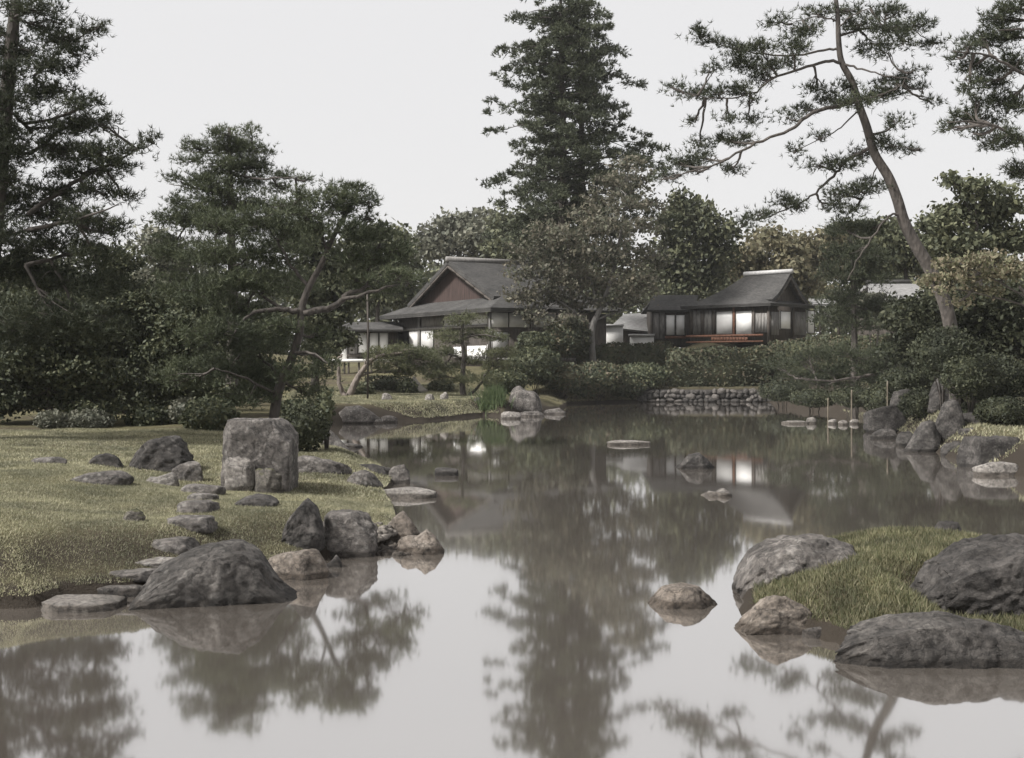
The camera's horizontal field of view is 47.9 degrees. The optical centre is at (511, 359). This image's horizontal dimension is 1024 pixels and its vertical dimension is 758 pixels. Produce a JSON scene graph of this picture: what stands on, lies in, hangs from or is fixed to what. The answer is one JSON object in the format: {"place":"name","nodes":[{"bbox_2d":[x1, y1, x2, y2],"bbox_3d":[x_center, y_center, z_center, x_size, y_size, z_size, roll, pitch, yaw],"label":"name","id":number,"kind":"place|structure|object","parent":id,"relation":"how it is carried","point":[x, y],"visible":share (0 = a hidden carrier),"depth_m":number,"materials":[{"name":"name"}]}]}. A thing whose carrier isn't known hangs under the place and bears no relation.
{"place":"outdoors","nodes":[
{"label":"outdoors","id":0,"kind":"place"},
{"bbox_2d":[0,465,395,596],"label":"lawn grass","id":1,"kind":"structure","parent":0,"point":[107,515],"depth_m":14.93,"materials":[{"name":"plant"}]},
{"bbox_2d":[384,487,436,497],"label":"slab","id":2,"kind":"structure","parent":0,"point":[409,492],"depth_m":20.82,"materials":[{"name":"stone"}]},
{"bbox_2d":[0,402,1023,757],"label":"water","id":3,"kind":"structure","parent":0,"point":[520,616],"depth_m":10.40,"materials":[{"name":"liquid"}]},
{"bbox_2d":[396,529,444,554],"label":"rock","id":4,"kind":"object","parent":3,"relation":"in","point":[426,542],"visible":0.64,"depth_m":14.82,"materials":[{"name":"stone"}]},
{"bbox_2d":[647,582,716,608],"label":"rock","id":5,"kind":"object","parent":3,"relation":"in","point":[680,595],"visible":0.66,"depth_m":11.62,"materials":[{"name":"stone"}]},
{"bbox_2d":[675,452,713,468],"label":"rock","id":6,"kind":"object","parent":3,"relation":"in","point":[697,460],"visible":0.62,"depth_m":26.32,"materials":[{"name":"stone"}]},
{"bbox_2d":[0,340,1023,644],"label":"ground","id":7,"kind":"structure","parent":0,"point":[830,630],"depth_m":14.01,"materials":[{"name":"plant"}]},
{"bbox_2d":[31,408,70,429],"bbox_3d":[-12.407,1.636,31.004,0.978,0.634,0.870,0,0,0],"label":"shrub","id":8,"kind":"object","parent":7,"relation":"on","point":[51,419],"visible":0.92,"depth_m":30.79,"materials":[{"name":"green plant"}]},
{"bbox_2d":[0,277,136,422],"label":"evergreen tree","id":9,"kind":"object","parent":7,"relation":"on","point":[64,376],"visible":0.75,"depth_m":32.50,"materials":[{"name":"green plant"}]},
{"bbox_2d":[0,0,163,356],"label":"edge pine","id":10,"kind":"object","parent":7,"relation":"on","point":[22,326],"visible":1,"depth_m":26.65,"materials":[{"name":"green plant"}]},
{"bbox_2d":[41,594,126,612],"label":"slab","id":11,"kind":"structure","parent":7,"relation":"on","point":[77,603],"depth_m":11.48,"materials":[{"name":"stone"}]},
{"bbox_2d":[64,408,116,427],"bbox_3d":[-11.783,1.693,32.012,1.543,0.729,1.231,0,0,0],"label":"shrub","id":12,"kind":"object","parent":7,"relation":"on","point":[93,418],"visible":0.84,"depth_m":31.68,"materials":[{"name":"green plant"}]},
{"bbox_2d":[70,470,133,485],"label":"rock","id":13,"kind":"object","parent":7,"relation":"on","point":[114,477],"depth_m":17.46,"materials":[{"name":"stone"}]},
{"bbox_2d":[97,584,142,597],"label":"stepping stone","id":14,"kind":"object","parent":7,"relation":"on","point":[131,590],"visible":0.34,"depth_m":12.12,"materials":[{"name":"stone"}]},
{"bbox_2d":[70,239,183,413],"bbox_3d":[-12.603,-0.988,37.188,4.510,5.802,3.216,0,0,0],"label":"evergreen tree","id":15,"kind":"object","parent":7,"relation":"on","point":[139,306],"visible":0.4,"depth_m":36.54,"materials":[{"name":"green plant"}]},
{"bbox_2d":[108,568,155,582],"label":"stepping stone","id":16,"kind":"object","parent":7,"relation":"on","point":[140,575],"visible":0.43,"depth_m":12.29,"materials":[{"name":"stone"}]},
{"bbox_2d":[120,404,172,425],"bbox_3d":[-10.466,1.713,33.002,1.484,0.905,1.142,0,0,0],"label":"shrub","id":17,"kind":"object","parent":7,"relation":"on","point":[147,415],"visible":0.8,"depth_m":32.70,"materials":[{"name":"green plant"}]},
{"bbox_2d":[128,435,194,471],"bbox_3d":[-6.543,1.804,21.475,1.236,0.772,0.921,0,0,0],"label":"boulder","id":18,"kind":"object","parent":7,"relation":"on","point":[166,453],"visible":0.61,"depth_m":21.11,"materials":[{"name":"stone"}]},
{"bbox_2d":[124,214,203,301],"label":"broadleaf tree","id":19,"kind":"object","parent":7,"relation":"on","point":[144,242],"visible":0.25,"depth_m":57.56,"materials":[{"name":"green plant"}]},
{"bbox_2d":[151,536,199,554],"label":"stepping stone","id":20,"kind":"object","parent":7,"relation":"on","point":[178,545],"visible":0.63,"depth_m":12.92,"materials":[{"name":"stone"}]},
{"bbox_2d":[128,308,242,403],"bbox_3d":[-9.869,0.119,34.960,3.392,3.391,2.908,0,0,-21],"label":"evergreen tree","id":21,"kind":"object","parent":7,"relation":"on","point":[161,351],"visible":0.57,"depth_m":34.66,"materials":[{"name":"green plant"}]},
{"bbox_2d":[171,461,202,481],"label":"rock","id":22,"kind":"object","parent":7,"relation":"on","point":[190,471],"visible":0.74,"depth_m":19.84,"materials":[{"name":"stone"}]},
{"bbox_2d":[167,515,217,533],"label":"stepping stone","id":23,"kind":"object","parent":7,"relation":"on","point":[202,524],"visible":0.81,"depth_m":13.58,"materials":[{"name":"stone"}]},
{"bbox_2d":[0,427,392,501],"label":"lawn grass","id":24,"kind":"structure","parent":7,"relation":"on","point":[14,437],"depth_m":24.53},
{"bbox_2d":[176,500,219,512],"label":"stepping stone","id":25,"kind":"object","parent":7,"relation":"on","point":[198,506],"visible":0.71,"depth_m":14.94,"materials":[{"name":"stone"}]},
{"bbox_2d":[177,393,242,430],"bbox_3d":[-8.109,1.538,30.934,1.627,1.257,1.520,0,0,0],"label":"shrub","id":26,"kind":"object","parent":7,"relation":"on","point":[211,413],"visible":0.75,"depth_m":30.62,"materials":[{"name":"green plant"}]},
{"bbox_2d":[128,539,297,609],"bbox_3d":[-3.163,2.277,12.031,1.856,0.727,0.857,0,0,-12],"label":"boulder","id":27,"kind":"object","parent":7,"relation":"on","point":[231,572],"visible":0.7,"depth_m":11.75,"materials":[{"name":"stone"}]},
{"bbox_2d":[157,283,294,400],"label":"evergreen tree","id":28,"kind":"object","parent":7,"relation":"on","point":[193,309],"visible":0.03,"depth_m":47.47,"materials":[{"name":"green plant"}]},
{"bbox_2d":[141,120,334,405],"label":"layered pine","id":29,"kind":"object","parent":7,"relation":"on","point":[213,189],"visible":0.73,"depth_m":41.66,"materials":[{"name":"green plant"}]},
{"bbox_2d":[224,456,255,490],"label":"rock","id":30,"kind":"object","parent":7,"relation":"on","point":[239,474],"visible":0.84,"depth_m":18.55,"materials":[{"name":"stone"}]},
{"bbox_2d":[234,493,278,506],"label":"rock","id":31,"kind":"object","parent":7,"relation":"on","point":[259,499],"visible":0.67,"depth_m":15.64,"materials":[{"name":"stone"}]},
{"bbox_2d":[220,418,298,491],"bbox_3d":[-4.218,1.620,19.231,1.178,1.282,0.931,0,0,0],"label":"boulder","id":32,"kind":"object","parent":7,"relation":"on","point":[267,443],"visible":0.74,"depth_m":18.82,"materials":[{"name":"stone"}]},
{"bbox_2d":[253,468,283,493],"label":"rock","id":33,"kind":"object","parent":7,"relation":"on","point":[268,480],"visible":0.79,"depth_m":18.54,"materials":[{"name":"stone"}]},
{"bbox_2d":[145,172,431,417],"bbox_3d":[-6.305,-1.724,32.890,8.061,7.318,3.731,0,0,0],"label":"spreading pine","id":34,"kind":"object","parent":7,"relation":"on","point":[236,368],"visible":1,"depth_m":32.77,"materials":[{"name":"green plant"}]},
{"bbox_2d":[268,548,328,580],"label":"rock","id":35,"kind":"object","parent":7,"relation":"on","point":[306,564],"visible":0.58,"depth_m":13.10,"materials":[{"name":"stone"}]},
{"bbox_2d":[281,498,325,551],"bbox_3d":[-2.646,2.114,14.466,0.617,0.735,0.461,0,0,0],"label":"rock","id":36,"kind":"object","parent":7,"relation":"on","point":[303,528],"visible":0.69,"depth_m":14.29,"materials":[{"name":"stone"}]},
{"bbox_2d":[280,404,330,451],"bbox_3d":[-4.544,1.534,25.001,1.199,1.159,1.040,0,0,0],"label":"shrub","id":37,"kind":"object","parent":7,"relation":"on","point":[309,427],"visible":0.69,"depth_m":24.76,"materials":[{"name":"green plant"}]},
{"bbox_2d":[297,455,351,474],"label":"rock","id":38,"kind":"object","parent":7,"relation":"on","point":[307,463],"visible":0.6,"depth_m":21.52,"materials":[{"name":"stone"}]},
{"bbox_2d":[315,387,335,448],"bbox_3d":[-4.131,1.320,25.591,0.512,1.459,0.433,0,0,0],"label":"shrub","id":39,"kind":"object","parent":7,"relation":"on","point":[325,403],"visible":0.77,"depth_m":25.52,"materials":[{"name":"green plant"}]},
{"bbox_2d":[276,216,378,390],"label":"broadleaf tree","id":40,"kind":"object","parent":7,"relation":"on","point":[339,314],"visible":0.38,"depth_m":57.33,"materials":[{"name":"green plant"}]},
{"bbox_2d":[323,509,377,556],"bbox_3d":[-2.083,2.289,14.830,0.722,0.701,0.573,0,0,0],"label":"rock","id":41,"kind":"object","parent":7,"relation":"on","point":[350,533],"visible":0.72,"depth_m":14.56,"materials":[{"name":"stone"}]},
{"bbox_2d":[339,405,381,423],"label":"rock","id":42,"kind":"object","parent":7,"relation":"on","point":[357,414],"visible":0.72,"depth_m":45.01,"materials":[{"name":"stone"}]},
{"bbox_2d":[347,470,382,488],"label":"rock","id":43,"kind":"object","parent":7,"relation":"on","point":[364,477],"visible":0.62,"depth_m":20.99,"materials":[{"name":"stone"}]},
{"bbox_2d":[331,322,402,373],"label":"side pavilion","id":44,"kind":"structure","parent":7,"relation":"on","point":[382,334],"depth_m":81.97,"materials":[{"name":"paper"}]},
{"bbox_2d":[260,383,498,417],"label":"lawn grass","id":45,"kind":"structure","parent":7,"relation":"on","point":[455,396],"depth_m":52.00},
{"bbox_2d":[361,374,411,390],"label":"clipped bush","id":46,"kind":"object","parent":7,"relation":"on","point":[384,382],"visible":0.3,"depth_m":59.22,"materials":[{"name":"green plant"}]},
{"bbox_2d":[334,217,440,368],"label":"broadleaf tree","id":47,"kind":"object","parent":7,"relation":"on","point":[395,301],"visible":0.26,"depth_m":91.53,"materials":[{"name":"green plant"}]},
{"bbox_2d":[375,521,410,555],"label":"pebbles","id":48,"kind":"object","parent":7,"relation":"on","point":[388,547],"visible":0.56,"depth_m":15.34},
{"bbox_2d":[337,339,450,395],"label":"forked garden pine","id":49,"kind":"object","parent":7,"relation":"on","point":[413,355],"visible":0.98,"depth_m":55.62,"materials":[{"name":"green plant"}]},
{"bbox_2d":[389,511,419,538],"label":"rock","id":50,"kind":"object","parent":7,"relation":"on","point":[402,523],"visible":0.49,"depth_m":16.03,"materials":[{"name":"stone"}]},
{"bbox_2d":[408,202,510,266],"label":"broadleaf tree","id":51,"kind":"object","parent":7,"relation":"on","point":[444,239],"visible":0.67,"depth_m":123.97,"materials":[{"name":"green plant"}]},
{"bbox_2d":[412,308,525,394],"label":"pine tree","id":52,"kind":"object","parent":7,"relation":"on","point":[462,378],"depth_m":56.86,"materials":[{"name":"green plant"}]},
{"bbox_2d":[467,382,515,415],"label":"iris clump","id":53,"kind":"object","parent":7,"relation":"on","point":[492,399],"visible":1,"depth_m":51.77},
{"bbox_2d":[379,256,627,367],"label":"villa","id":54,"kind":"object","parent":7,"relation":"on","point":[456,285],"visible":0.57,"depth_m":76.26,"materials":[{"name":"grey wood"}]},
{"bbox_2d":[481,368,529,396],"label":"shrub","id":55,"kind":"object","parent":7,"relation":"on","point":[512,380],"visible":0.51,"depth_m":59.46,"materials":[{"name":"green plant"}]},
{"bbox_2d":[0,244,1023,355],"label":"wood","id":56,"kind":"object","parent":7,"relation":"on","point":[610,319],"visible":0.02,"depth_m":145.11,"materials":[{"name":"green plant"}]},
{"bbox_2d":[476,204,574,275],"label":"broadleaf tree","id":57,"kind":"object","parent":7,"relation":"on","point":[498,251],"visible":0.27,"depth_m":116.84,"materials":[{"name":"green plant"}]},
{"bbox_2d":[509,386,541,411],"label":"boulder","id":58,"kind":"object","parent":7,"relation":"on","point":[525,400],"visible":0.67,"depth_m":52.60,"materials":[{"name":"stone"}]},
{"bbox_2d":[514,331,556,353],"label":"shrub","id":59,"kind":"object","parent":7,"relation":"on","point":[538,337],"visible":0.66,"depth_m":67.92,"materials":[{"name":"green plant"}]},
{"bbox_2d":[507,344,565,392],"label":"shrub","id":60,"kind":"object","parent":7,"relation":"on","point":[533,366],"visible":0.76,"depth_m":63.22,"materials":[{"name":"green plant"}]},
{"bbox_2d":[540,361,585,398],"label":"shrub","id":61,"kind":"object","parent":7,"relation":"on","point":[572,373],"visible":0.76,"depth_m":63.86,"materials":[{"name":"green plant"}]},
{"bbox_2d":[545,318,592,361],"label":"shrub","id":62,"kind":"object","parent":7,"relation":"on","point":[569,342],"visible":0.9,"depth_m":68.80,"materials":[{"name":"green plant"}]},
{"bbox_2d":[475,0,683,312],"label":"tall cedar","id":63,"kind":"object","parent":7,"relation":"on","point":[552,104],"visible":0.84,"depth_m":77.04,"materials":[{"name":"plant"}]},
{"bbox_2d":[497,152,676,361],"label":"maple","id":64,"kind":"object","parent":7,"relation":"on","point":[576,278],"visible":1,"depth_m":69.48,"materials":[{"name":"green plant"}]},
{"bbox_2d":[538,383,663,402],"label":"bank grass","id":65,"kind":"structure","parent":7,"relation":"on","point":[545,395],"depth_m":65.54,"materials":[{"name":"green plant"}]},
{"bbox_2d":[574,359,632,402],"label":"shrub","id":66,"kind":"object","parent":7,"relation":"on","point":[600,375],"visible":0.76,"depth_m":65.74,"materials":[{"name":"green plant"}]},
{"bbox_2d":[599,375,647,398],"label":"shrub","id":67,"kind":"object","parent":7,"relation":"on","point":[626,389],"visible":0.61,"depth_m":67.30,"materials":[{"name":"green plant"}]},
{"bbox_2d":[575,340,672,380],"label":"hedge","id":68,"kind":"object","parent":7,"relation":"on","point":[624,353],"visible":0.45,"depth_m":71.34,"materials":[{"name":"green plant"}]},
{"bbox_2d":[614,313,647,342],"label":"outbuilding","id":69,"kind":"structure","parent":7,"relation":"on","point":[635,323],"depth_m":86.30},
{"bbox_2d":[620,360,669,388],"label":"shrub","id":70,"kind":"object","parent":7,"relation":"on","point":[653,374],"visible":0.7,"depth_m":68.11,"materials":[{"name":"green plant"}]},
{"bbox_2d":[634,181,754,344],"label":"broadleaf tree","id":71,"kind":"object","parent":7,"relation":"on","point":[702,231],"visible":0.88,"depth_m":92.34,"materials":[{"name":"green plant"}]},
{"bbox_2d":[636,388,769,401],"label":"stone wall","id":72,"kind":"structure","parent":7,"relation":"on","point":[714,395],"depth_m":67.70,"materials":[{"name":"stone"}]},
{"bbox_2d":[664,344,770,387],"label":"hedge","id":73,"kind":"object","parent":7,"relation":"on","point":[709,366],"visible":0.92,"depth_m":68.85,"materials":[{"name":"green plant"}]},
{"bbox_2d":[641,269,839,347],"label":"tea pavilion","id":74,"kind":"structure","parent":7,"relation":"on","point":[759,307],"depth_m":78.17,"materials":[{"name":"brown wood"}]},
{"bbox_2d":[734,595,811,634],"bbox_3d":[2.430,2.409,10.712,0.947,0.462,0.528,0,0,0],"label":"rock","id":75,"kind":"object","parent":7,"relation":"on","point":[774,614],"visible":0.52,"depth_m":10.54,"materials":[{"name":"stone"}]},
{"bbox_2d":[753,380,810,407],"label":"shrub","id":76,"kind":"object","parent":7,"relation":"on","point":[777,391],"visible":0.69,"depth_m":59.48,"materials":[{"name":"green plant"}]},
{"bbox_2d":[721,221,857,299],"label":"broadleaf tree","id":77,"kind":"object","parent":7,"relation":"on","point":[800,255],"visible":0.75,"depth_m":96.82,"materials":[{"name":"green plant"}]},
{"bbox_2d":[732,533,858,597],"bbox_3d":[3.141,2.269,12.344,1.520,0.741,1.116,0,0,0],"label":"boulder","id":78,"kind":"object","parent":7,"relation":"on","point":[778,556],"visible":0.53,"depth_m":12.08,"materials":[{"name":"stone"}]},
{"bbox_2d":[646,0,963,403],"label":"leaning pine","id":79,"kind":"object","parent":7,"relation":"on","point":[858,100],"visible":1,"depth_m":34.89,"materials":[{"name":"green plant"}]},
{"bbox_2d":[787,388,837,411],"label":"shrub","id":80,"kind":"object","parent":7,"relation":"on","point":[809,398],"visible":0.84,"depth_m":54.49,"materials":[{"name":"green plant"}]},
{"bbox_2d":[757,339,936,399],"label":"spreading pine","id":81,"kind":"object","parent":7,"relation":"on","point":[811,377],"visible":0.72,"depth_m":47.80,"materials":[{"name":"green plant"}]},
{"bbox_2d":[829,386,869,414],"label":"shrub","id":82,"kind":"object","parent":7,"relation":"on","point":[845,399],"visible":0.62,"depth_m":51.61,"materials":[{"name":"green plant"}]},
{"bbox_2d":[802,215,903,410],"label":"conifer","id":83,"kind":"object","parent":7,"relation":"on","point":[841,307],"visible":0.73,"depth_m":55.73,"materials":[{"name":"plant"}]},
{"bbox_2d":[858,382,891,410],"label":"shrub","id":84,"kind":"object","parent":7,"relation":"on","point":[877,399],"visible":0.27,"depth_m":43.71,"materials":[{"name":"green plant"}]},
{"bbox_2d":[863,404,906,432],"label":"rock","id":85,"kind":"object","parent":7,"relation":"on","point":[889,417],"visible":0.71,"depth_m":39.41,"materials":[{"name":"stone"}]},
{"bbox_2d":[857,280,923,334],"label":"garden hut","id":86,"kind":"object","parent":7,"relation":"on","point":[903,287],"visible":0.21,"depth_m":65.59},
{"bbox_2d":[766,332,1023,382],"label":"hedge","id":87,"kind":"object","parent":7,"relation":"on","point":[785,346],"visible":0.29,"depth_m":65.81,"materials":[{"name":"green plant"}]},
{"bbox_2d":[879,366,933,397],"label":"shrub","id":88,"kind":"object","parent":7,"relation":"on","point":[905,378],"visible":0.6,"depth_m":42.56,"materials":[{"name":"green plant"}]},
{"bbox_2d":[896,387,930,420],"bbox_3d":[13.158,1.425,37.054,1.609,1.090,1.398,0,0,0],"label":"shrub","id":89,"kind":"object","parent":7,"relation":"on","point":[916,402],"visible":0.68,"depth_m":36.72,"materials":[{"name":"green plant"}]},
{"bbox_2d":[840,203,990,294],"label":"evergreen tree","id":90,"kind":"object","parent":7,"relation":"on","point":[905,260],"visible":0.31,"depth_m":70.98,"materials":[{"name":"green plant"}]},
{"bbox_2d":[904,420,941,451],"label":"rock","id":91,"kind":"object","parent":7,"relation":"on","point":[926,437],"visible":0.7,"depth_m":31.14,"materials":[{"name":"stone"}]},
{"bbox_2d":[833,610,1023,668],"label":"boulder","id":92,"kind":"object","parent":7,"relation":"on","point":[936,639],"visible":0.85,"depth_m":9.39,"materials":[{"name":"stone"}]},
{"bbox_2d":[927,377,948,413],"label":"boulder","id":93,"kind":"object","parent":7,"relation":"on","point":[933,404],"visible":0.34,"depth_m":36.09,"materials":[{"name":"stone"}]},
{"bbox_2d":[858,382,1023,461],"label":"bank grass","id":94,"kind":"structure","parent":7,"relation":"on","point":[1001,428],"depth_m":30.32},
{"bbox_2d":[864,280,1023,370],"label":"evergreen tree","id":95,"kind":"object","parent":7,"relation":"on","point":[996,327],"visible":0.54,"depth_m":39.49,"materials":[{"name":"green plant"}]},
{"bbox_2d":[905,323,984,408],"bbox_3d":[12.538,0.363,33.478,2.276,2.857,1.951,0,0,0],"label":"tree","id":96,"kind":"object","parent":7,"relation":"on","point":[935,349],"visible":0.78,"depth_m":33.10,"materials":[{"name":"green plant"}]},
{"bbox_2d":[935,399,965,440],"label":"boulder","id":97,"kind":"object","parent":7,"relation":"on","point":[950,421],"visible":0.61,"depth_m":31.55,"materials":[{"name":"stone"}]},
{"bbox_2d":[910,533,1023,617],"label":"boulder","id":98,"kind":"object","parent":7,"relation":"on","point":[971,576],"visible":0.59,"depth_m":10.73,"materials":[{"name":"stone"}]},
{"bbox_2d":[910,247,1023,310],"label":"autumn maple","id":99,"kind":"object","parent":7,"relation":"on","point":[1010,269],"visible":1,"depth_m":31.00,"materials":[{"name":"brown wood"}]},
{"bbox_2d":[938,353,1002,412],"bbox_3d":[12.930,0.803,32.469,1.646,1.976,1.614,0,0,45],"label":"shrub","id":100,"kind":"object","parent":7,"relation":"on","point":[973,376],"visible":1,"depth_m":32.15,"materials":[{"name":"green plant"}]},
{"bbox_2d":[918,167,1023,285],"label":"evergreen tree","id":101,"kind":"object","parent":7,"relation":"on","point":[997,208],"visible":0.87,"depth_m":46.81,"materials":[{"name":"green plant"}]},
{"bbox_2d":[926,0,1023,184],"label":"edge pine","id":102,"kind":"object","parent":7,"relation":"on","point":[1012,61],"visible":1,"depth_m":25.07,"materials":[{"name":"green plant"}]},
{"bbox_2d":[956,435,1019,467],"bbox_3d":[11.265,2.199,26.820,1.634,0.882,0.916,0,0,0],"label":"boulder","id":103,"kind":"object","parent":7,"relation":"on","point":[973,451],"visible":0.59,"depth_m":26.48,"materials":[{"name":"stone"}]},
{"bbox_2d":[967,352,1023,400],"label":"shrub","id":104,"kind":"object","parent":7,"relation":"on","point":[1011,368],"visible":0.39,"depth_m":33.91,"materials":[{"name":"green plant"}]},
{"bbox_2d":[972,461,1018,475],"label":"rock","id":105,"kind":"object","parent":7,"relation":"on","point":[999,468],"visible":0.69,"depth_m":24.81,"materials":[{"name":"stone"}]},
{"bbox_2d":[972,395,1023,425],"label":"shrub","id":106,"kind":"object","parent":7,"relation":"on","point":[996,411],"visible":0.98,"depth_m":31.17,"materials":[{"name":"green plant"}]},
{"bbox_2d":[0,0,1023,351],"label":"sky","id":107,"kind":"structure","parent":0,"point":[387,95],"materials":[{"name":"white"}]},
{"bbox_2d":[749,524,1023,631],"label":"wild grass","id":108,"kind":"structure","parent":0,"point":[919,542],"depth_m":11.26,"materials":[{"name":"plant"}]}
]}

